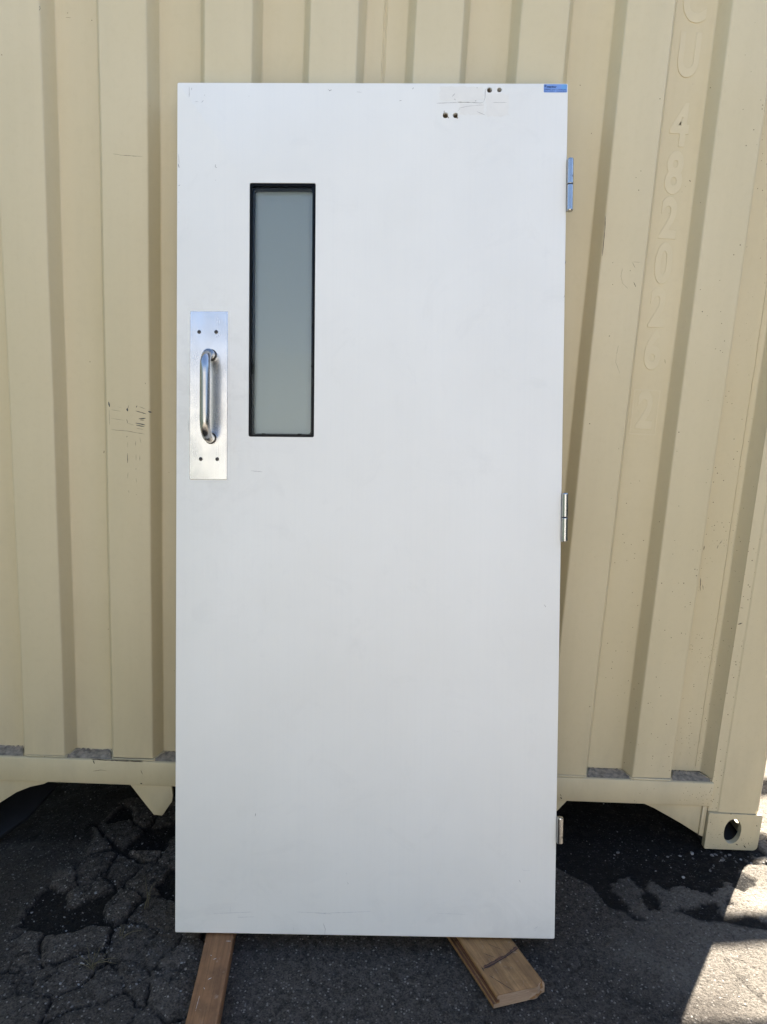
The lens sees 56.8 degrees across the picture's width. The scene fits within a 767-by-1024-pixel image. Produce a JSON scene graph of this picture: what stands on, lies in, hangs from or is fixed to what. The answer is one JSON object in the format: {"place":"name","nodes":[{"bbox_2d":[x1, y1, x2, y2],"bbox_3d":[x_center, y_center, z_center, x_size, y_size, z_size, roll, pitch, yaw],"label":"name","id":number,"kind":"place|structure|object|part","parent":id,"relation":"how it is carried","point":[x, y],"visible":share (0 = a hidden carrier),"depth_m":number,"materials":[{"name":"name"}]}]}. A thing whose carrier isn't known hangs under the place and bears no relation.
{"place":"outdoors","nodes":[
{"label":"outdoors","id":0,"kind":"place"},
{"bbox_2d":[0,762,766,1023],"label":"ground","id":1,"kind":"structure","parent":0,"point":[662,907],"depth_m":1.75,"materials":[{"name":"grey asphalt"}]},
{"bbox_2d":[0,782,59,838],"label":"shadow","id":2,"kind":"object","parent":1,"relation":"on","point":[18,808],"visible":0.5,"depth_m":2.19},
{"bbox_2d":[78,942,115,970],"bbox_3d":[-0.675,1.054,1.680,0.099,0.050,0.042,3,11,-1],"label":"dry weed","id":3,"kind":"object","parent":1,"relation":"on","point":[92,967],"visible":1,"depth_m":1.67,"materials":[{"name":"brown plant"}]},
{"bbox_2d":[120,925,141,937],"bbox_3d":[-0.630,1.045,1.770,0.055,0.032,0.021,3,11,-1],"label":"dry weed","id":4,"kind":"object","parent":1,"relation":"on","point":[127,933],"visible":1,"depth_m":1.77,"materials":[{"name":"brown plant"}]},
{"bbox_2d":[144,876,153,908],"bbox_3d":[-0.630,1.006,1.876,0.037,0.069,0.033,9,12,29],"label":"dry weed","id":5,"kind":"object","parent":1,"relation":"on","point":[147,895],"visible":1,"depth_m":1.87,"materials":[{"name":"brown plant"}]},
{"bbox_2d":[185,933,236,1023],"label":"wooden batten","id":6,"kind":"object","parent":1,"relation":"on","point":[206,1006],"visible":0.48,"depth_m":1.60,"materials":[{"name":"brown wood"}]},
{"bbox_2d":[175,83,573,938],"bbox_3d":[-0.029,0.009,1.679,0.934,2.034,0.108,1,1,1],"label":"door","id":7,"kind":"structure","parent":6,"relation":"on","point":[371,511],"depth_m":1.69,"materials":[{"name":"paint"}]},
{"bbox_3d":[-0.240,-0.478,1.705,0.155,0.597,0.039,1,1,1],"label":"window","id":8,"kind":"part","parent":7,"relation":"part of","materials":[{"name":"grey glass"}]},
{"bbox_2d":[0,0,766,849],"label":"shipping container","id":9,"kind":"object","parent":1,"relation":"on","point":[662,696],"visible":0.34,"depth_m":1.86,"materials":[{"name":"metal"}]},
{"bbox_2d":[447,937,544,1007],"bbox_3d":[0.208,1.032,1.807,0.131,0.033,0.516,-4,12,-22],"label":"wooden plank","id":10,"kind":"object","parent":1,"relation":"on","point":[502,971],"visible":0.4,"depth_m":1.63,"materials":[{"name":"brown wood"}]}
]}

